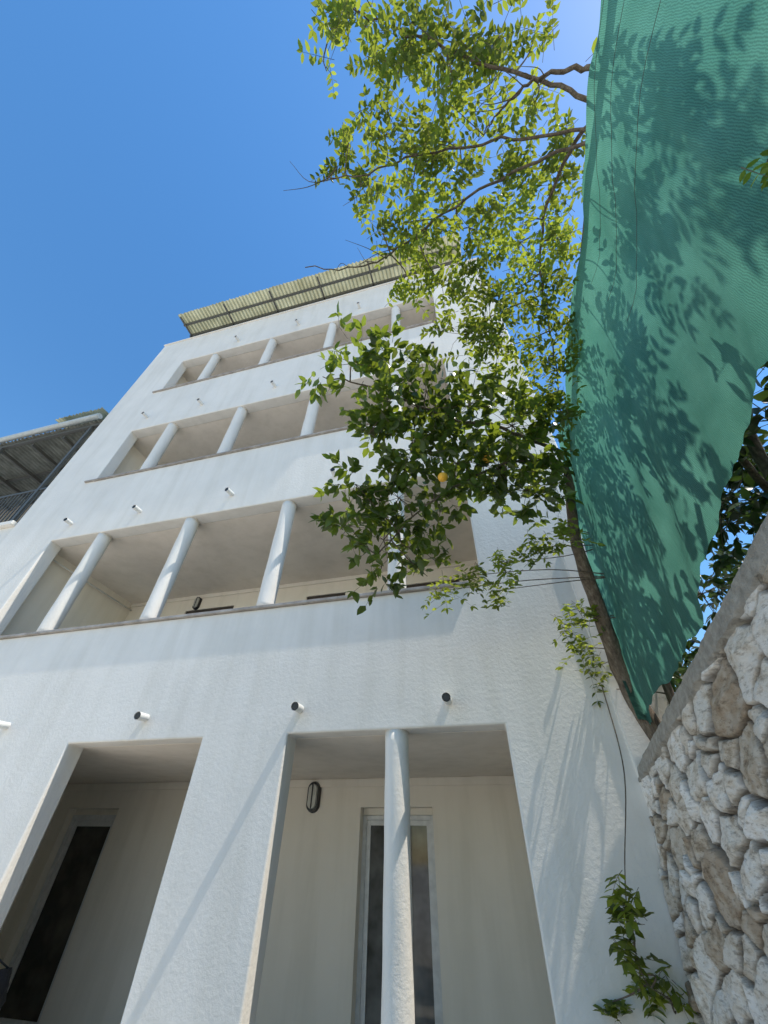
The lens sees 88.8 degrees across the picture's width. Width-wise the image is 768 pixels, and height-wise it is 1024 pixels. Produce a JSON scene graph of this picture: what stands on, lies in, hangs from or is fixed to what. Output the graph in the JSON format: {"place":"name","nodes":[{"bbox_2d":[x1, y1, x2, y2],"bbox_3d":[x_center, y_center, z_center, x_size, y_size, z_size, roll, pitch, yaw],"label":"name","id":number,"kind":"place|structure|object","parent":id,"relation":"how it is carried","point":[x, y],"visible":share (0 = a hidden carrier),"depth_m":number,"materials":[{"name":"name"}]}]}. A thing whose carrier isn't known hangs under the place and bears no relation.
{"place":"outdoors","nodes":[
{"label":"outdoors","id":0,"kind":"place"},
{"bbox_2d":[0,0,767,692],"label":"sky","id":1,"kind":"structure","parent":0,"point":[148,148],"materials":[{"name":"blue"}]},
{"label":"ground","id":2,"kind":"structure","parent":0,"visible":0},
{"bbox_2d":[0,527,13,543],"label":"street wall","id":3,"kind":"structure","parent":2,"relation":"on","point":[5,532],"depth_m":6.69,"materials":[{"name":"white paint"}]},
{"bbox_2d":[0,520,16,528],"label":"terrace edge","id":4,"kind":"object","parent":3,"relation":"on","point":[8,524],"visible":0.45,"depth_m":6.74,"materials":[{"name":"white paint"}]},
{"bbox_2d":[0,487,46,522],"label":"railing","id":5,"kind":"object","parent":4,"relation":"on","point":[11,496],"visible":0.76,"depth_m":7.34,"materials":[{"name":"metal"}]},
{"bbox_2d":[0,422,101,520],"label":"awning frame","id":6,"kind":"object","parent":4,"relation":"on","point":[62,462],"visible":0.46,"depth_m":9.05,"materials":[{"name":"grey metal"}]},
{"bbox_2d":[0,419,101,509],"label":"awning sheet","id":7,"kind":"object","parent":6,"relation":"on","point":[33,461],"visible":0.42,"depth_m":9.65,"materials":[{"name":"grey metal"}]},
{"bbox_2d":[0,413,102,443],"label":"gutter","id":8,"kind":"object","parent":6,"relation":"attached to","point":[73,422],"visible":1,"depth_m":8.95,"materials":[{"name":"metal"}]},
{"bbox_2d":[55,407,108,427],"bbox_3d":[-6.776,-1.761,9.661,1.370,0.230,1.765,-9,-43,12],"label":"sheet","id":9,"kind":"object","parent":6,"relation":"on","point":[103,411],"visible":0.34,"depth_m":9.02,"materials":[{"name":"grey metal"}]},
{"bbox_2d":[0,375,186,933],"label":"partitions","id":10,"kind":"object","parent":2,"relation":"on","point":[91,605],"visible":0.03,"depth_m":6.49,"materials":[{"name":"paint"}]},
{"bbox_2d":[0,785,555,1023],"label":"ground loggia wall","id":11,"kind":"structure","parent":2,"relation":"on","point":[493,969],"depth_m":4.43,"materials":[{"name":"paint"}]},
{"bbox_2d":[8,815,115,967],"bbox_3d":[-4.216,5.215,5.094,0.860,2.020,0.060,-9,-43,12],"label":"door frame","id":12,"kind":"object","parent":11,"relation":"attached to","point":[55,861],"visible":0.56,"depth_m":5.43,"materials":[{"name":"grey metal"}]},
{"bbox_2d":[0,821,113,1023],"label":"door","id":13,"kind":"structure","parent":12,"relation":"in","point":[29,988],"depth_m":5.03,"materials":[{"name":"black glass"}]},
{"bbox_2d":[74,808,432,814],"bbox_3d":[-1.995,4.097,5.349,5.390,0.066,0.080,-9,-43,12],"label":"door lintel","id":14,"kind":"structure","parent":11,"relation":"attached to","point":[413,811],"depth_m":4.96,"materials":[{"name":"paint"}]},
{"bbox_2d":[306,781,321,812],"bbox_3d":[-0.915,3.694,5.085,0.180,0.340,0.060,-9,-43,12],"label":"lamp body","id":15,"kind":"object","parent":11,"relation":"attached to","point":[315,809],"visible":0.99,"depth_m":5.05,"materials":[{"name":"black metal"}]},
{"bbox_2d":[307,784,317,808],"bbox_3d":[-0.926,3.667,5.055,0.124,0.270,0.027,-9,-43,12],"label":"lamp lens","id":16,"kind":"object","parent":15,"relation":"attached to","point":[314,796],"visible":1,"depth_m":5.04,"materials":[{"name":"white glass"}]},
{"bbox_2d":[355,815,442,1023],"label":"door frame","id":17,"kind":"object","parent":11,"relation":"attached to","point":[361,911],"visible":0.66,"depth_m":4.31,"materials":[{"name":"grey metal"}]},
{"bbox_2d":[360,820,439,1023],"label":"door","id":18,"kind":"structure","parent":17,"relation":"in","point":[423,981],"depth_m":4.23,"materials":[{"name":"grey glass"}]},
{"bbox_2d":[0,261,693,1023],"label":"facade wall","id":19,"kind":"structure","parent":2,"relation":"on","point":[228,689],"depth_m":3.54,"materials":[{"name":"white paint"}]},
{"bbox_2d":[0,721,10,729],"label":"drain spout","id":20,"kind":"object","parent":19,"relation":"attached to","point":[4,725],"visible":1,"depth_m":4.04,"materials":[{"name":"white plastic"}]},
{"bbox_2d":[0,959,11,1007],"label":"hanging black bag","id":21,"kind":"object","parent":19,"relation":"hanging from","point":[5,974],"visible":1,"depth_m":2.95,"materials":[{"name":"plastic"}]},
{"bbox_2d":[63,518,72,525],"bbox_3d":[-5.030,0.160,6.256,0.068,0.080,0.156,-4,-42,7],"label":"drain spout","id":22,"kind":"object","parent":19,"relation":"attached to","point":[69,522],"visible":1,"depth_m":6.23,"materials":[{"name":"white plastic"}]},
{"bbox_2d":[132,505,141,512],"bbox_3d":[-3.772,-0.040,5.996,0.069,0.080,0.155,-9,-43,12],"label":"drain spout","id":23,"kind":"object","parent":19,"relation":"attached to","point":[137,509],"visible":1,"depth_m":5.97,"materials":[{"name":"white plastic"}]},
{"bbox_2d":[134,712,149,721],"bbox_3d":[-2.280,1.937,3.702,0.068,0.080,0.156,-6,-42,8],"label":"drain spout","id":24,"kind":"object","parent":19,"relation":"attached to","point":[144,717],"visible":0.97,"depth_m":3.68,"materials":[{"name":"white plastic"}]},
{"bbox_2d":[135,712,140,718],"bbox_3d":[-2.280,1.938,3.704,0.056,0.068,0.150,-6,-42,8],"label":"drain bore","id":25,"kind":"object","parent":24,"relation":"in","point":[137,715],"visible":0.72,"depth_m":3.65,"materials":[{"name":"plastic"}]},
{"bbox_2d":[225,487,234,495],"bbox_3d":[-2.232,-0.285,5.678,0.068,0.080,0.157,-14,-44,17],"label":"drain spout","id":26,"kind":"object","parent":19,"relation":"attached to","point":[230,492],"visible":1,"depth_m":5.65,"materials":[{"name":"white plastic"}]},
{"bbox_2d":[0,321,468,639],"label":"balcony ledges","id":27,"kind":"object","parent":19,"relation":"attached to","point":[294,603],"visible":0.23,"depth_m":4.76,"materials":[{"name":"stone"}]},
{"bbox_2d":[36,533,111,631],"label":"column","id":28,"kind":"structure","parent":27,"relation":"on","point":[55,616],"depth_m":5.41,"materials":[{"name":"white paint"}]},
{"bbox_2d":[140,423,178,468],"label":"column","id":29,"kind":"structure","parent":27,"relation":"on","point":[161,445],"depth_m":7.40,"materials":[{"name":"white paint"}]},
{"bbox_2d":[139,517,199,619],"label":"column","id":30,"kind":"structure","parent":27,"relation":"on","point":[159,595],"depth_m":5.08,"materials":[{"name":"white paint"}]},
{"bbox_2d":[197,353,220,379],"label":"column","id":31,"kind":"structure","parent":27,"relation":"on","point":[211,365],"depth_m":9.39,"materials":[{"name":"white paint"}]},
{"bbox_2d":[217,406,247,452],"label":"column","id":32,"kind":"structure","parent":27,"relation":"on","point":[232,433],"depth_m":7.07,"materials":[{"name":"white paint"}]},
{"bbox_2d":[258,338,276,363],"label":"column","id":33,"kind":"structure","parent":27,"relation":"on","point":[269,350],"depth_m":9.06,"materials":[{"name":"white paint"}]},
{"bbox_2d":[256,500,296,605],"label":"column","id":34,"kind":"structure","parent":27,"relation":"on","point":[268,592],"depth_m":4.76,"materials":[{"name":"white paint"}]},
{"bbox_2d":[300,390,321,435],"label":"column","id":35,"kind":"structure","parent":27,"relation":"on","point":[308,426],"depth_m":6.64,"materials":[{"name":"white paint"}]},
{"bbox_2d":[323,322,336,347],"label":"column","id":36,"kind":"structure","parent":27,"relation":"on","point":[330,335],"depth_m":8.73,"materials":[{"name":"white paint"}]},
{"bbox_2d":[391,305,399,330],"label":"column","id":37,"kind":"structure","parent":27,"relation":"on","point":[395,310],"depth_m":8.57,"materials":[{"name":"white paint"}]},
{"bbox_2d":[387,486,405,589],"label":"column","id":38,"kind":"structure","parent":27,"relation":"on","point":[392,565],"depth_m":4.33,"materials":[{"name":"white paint"}]},
{"bbox_2d":[390,370,402,412],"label":"column","id":39,"kind":"structure","parent":27,"relation":"on","point":[394,402],"depth_m":6.50,"materials":[{"name":"white paint"}]},
{"bbox_2d":[291,702,303,712],"bbox_3d":[-0.743,1.692,3.385,0.068,0.080,0.156,-7,-42,9],"label":"drain spout","id":40,"kind":"object","parent":19,"relation":"attached to","point":[300,709],"visible":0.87,"depth_m":3.36,"materials":[{"name":"white plastic"}]},
{"bbox_2d":[292,703,298,709],"bbox_3d":[-0.742,1.694,3.386,0.056,0.068,0.150,-6,-42,9],"label":"drain bore","id":41,"kind":"object","parent":40,"relation":"in","point":[295,706],"visible":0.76,"depth_m":3.33,"materials":[{"name":"plastic"}]},
{"bbox_2d":[164,258,476,345],"bbox_3d":[-1.973,-5.317,10.317,8.740,0.040,0.260,-9,-43,12],"label":"roof coping","id":42,"kind":"object","parent":19,"relation":"on","point":[303,306],"visible":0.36,"depth_m":10.25,"materials":[{"name":"white concrete"}]},
{"bbox_2d":[442,692,451,704],"bbox_3d":[0.503,1.494,3.127,0.073,0.080,0.156,-9,-43,12],"label":"drain spout","id":43,"kind":"object","parent":19,"relation":"attached to","point":[449,702],"visible":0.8,"depth_m":3.10,"materials":[{"name":"plastic"}]},
{"bbox_2d":[443,693,449,701],"bbox_3d":[0.504,1.495,3.129,0.056,0.068,0.150,-8,-42,10],"label":"drain bore","id":44,"kind":"object","parent":43,"relation":"in","point":[446,697],"visible":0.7,"depth_m":3.07,"materials":[{"name":"plastic"}]},
{"bbox_2d":[381,729,414,1023],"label":"column","id":45,"kind":"structure","parent":2,"relation":"on","point":[397,1003],"depth_m":2.53,"materials":[{"name":"white paint"}]},
{"bbox_2d":[294,301,660,740],"bbox_3d":[0.837,0.871,2.131,3.290,4.764,1.454,13,-43,-13],"label":"orange tree","id":46,"kind":"object","parent":2,"relation":"on","point":[444,419],"visible":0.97,"depth_m":2.89,"materials":[{"name":"green plant"}]},
{"bbox_2d":[283,0,767,1023],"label":"wisteria vine","id":47,"kind":"object","parent":2,"relation":"on","point":[483,56],"visible":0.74,"depth_m":2.42,"materials":[{"name":"green plant"}]},
{"bbox_2d":[559,544,668,815],"bbox_3d":[1.858,1.803,2.505,0.380,3.900,0.125,-9,-43,12],"label":"corner pilaster","id":48,"kind":"object","parent":2,"relation":"on","point":[637,740],"visible":0.15,"depth_m":2.83,"materials":[{"name":"white paint"}]},
{"bbox_2d":[637,512,767,1023],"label":"stone wall","id":49,"kind":"structure","parent":2,"relation":"on","point":[702,768],"depth_m":1.56,"materials":[{"name":"stone"}]},
{"bbox_2d":[658,361,767,691],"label":"garden shrubs","id":50,"kind":"object","parent":2,"relation":"on","point":[752,461],"visible":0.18,"depth_m":2.37,"materials":[{"name":"green plant"}]},
{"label":"side walls","id":51,"kind":"object","parent":2,"relation":"on","visible":0},
{"bbox_2d":[58,305,513,783],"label":"floor slabs","id":52,"kind":"structure","parent":51,"relation":"attached to","point":[227,555],"depth_m":6.16,"materials":[{"name":"paint"}]},
{"bbox_2d":[179,247,424,335],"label":"roof canopy rafters","id":53,"kind":"object","parent":51,"relation":"on","point":[227,311],"visible":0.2,"depth_m":10.48,"materials":[{"name":"grey metal"}]},
{"bbox_2d":[184,245,458,336],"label":"roof canopy beams","id":54,"kind":"structure","parent":53,"relation":"on","point":[300,304],"depth_m":10.40,"materials":[{"name":"grey metal"}]},
{"bbox_2d":[178,232,460,333],"bbox_3d":[-1.397,-4.622,11.821,7.800,0.100,4.645,-9,-43,12],"label":"roof canopy sheet","id":55,"kind":"object","parent":54,"relation":"on","point":[327,276],"visible":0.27,"depth_m":10.42,"materials":[{"name":"beige plastic"}]},
{"bbox_2d":[125,564,480,620],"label":"loggia wall","id":56,"kind":"structure","parent":51,"relation":"attached to","point":[298,593],"depth_m":6.80,"materials":[{"name":"paint"}]},
{"bbox_2d":[53,560,131,610],"bbox_3d":[-5.078,1.336,6.911,0.024,0.024,1.730,-9,-43,12],"label":"conduit","id":57,"kind":"object","parent":56,"relation":"attached to","point":[93,586],"visible":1,"depth_m":6.93,"materials":[{"name":"grey plastic"}]},
{"bbox_2d":[192,597,201,609],"bbox_3d":[-3.449,1.683,7.228,0.135,0.255,0.045,-9,-43,12],"label":"lamp body","id":58,"kind":"object","parent":56,"relation":"attached to","point":[198,605],"visible":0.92,"depth_m":7.18,"materials":[{"name":"black metal"}]},
{"bbox_2d":[193,598,199,607],"bbox_3d":[-3.457,1.663,7.205,0.093,0.202,0.020,-9,-43,12],"label":"lamp lens","id":59,"kind":"object","parent":58,"relation":"attached to","point":[197,601],"visible":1,"depth_m":7.19,"materials":[{"name":"white glass"}]},
{"bbox_2d":[186,606,233,613],"bbox_3d":[-3.172,2.612,6.399,1.000,2.240,0.060,-9,-43,12],"label":"door frame","id":60,"kind":"object","parent":56,"relation":"attached to","point":[212,609],"visible":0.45,"depth_m":7.10,"materials":[{"name":"black metal"}]},
{"bbox_2d":[65,560,514,790],"bbox_3d":[-1.545,0.373,8.027,6.810,8.650,0.430,-9,-43,12],"label":"coving","id":61,"kind":"object","parent":56,"relation":"attached to","point":[448,781],"visible":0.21,"depth_m":5.61,"materials":[{"name":"paint"}]},
{"bbox_2d":[307,593,344,599],"bbox_3d":[-0.995,2.266,5.949,0.700,2.240,0.060,-9,-43,12],"label":"door frame","id":62,"kind":"object","parent":56,"relation":"attached to","point":[326,596],"visible":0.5,"depth_m":6.65,"materials":[{"name":"black metal"}]},
{"bbox_2d":[406,579,459,587],"bbox_3d":[0.747,1.988,5.590,0.900,2.240,0.060,-9,-43,12],"label":"door frame","id":63,"kind":"object","parent":56,"relation":"attached to","point":[423,584],"visible":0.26,"depth_m":6.31,"materials":[{"name":"black metal"}]},
{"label":"terrace floor","id":64,"kind":"structure","parent":0,"visible":0},
{"bbox_2d":[0,504,31,521],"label":"back wall","id":65,"kind":"structure","parent":64,"relation":"on","point":[12,513],"depth_m":10.73,"materials":[{"name":"grey metal"}]},
{"bbox_3d":[0.928,-0.338,-0.440,0.364,3.154,7.395,-9,-43,12],"label":"wall top","id":66,"kind":"object","parent":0,"visible":0},
{"bbox_2d":[558,0,767,724],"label":"green shade net","id":67,"kind":"object","parent":66,"relation":"attached to","point":[669,303],"visible":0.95,"depth_m":1.71,"materials":[{"name":"fabric"}]}
]}

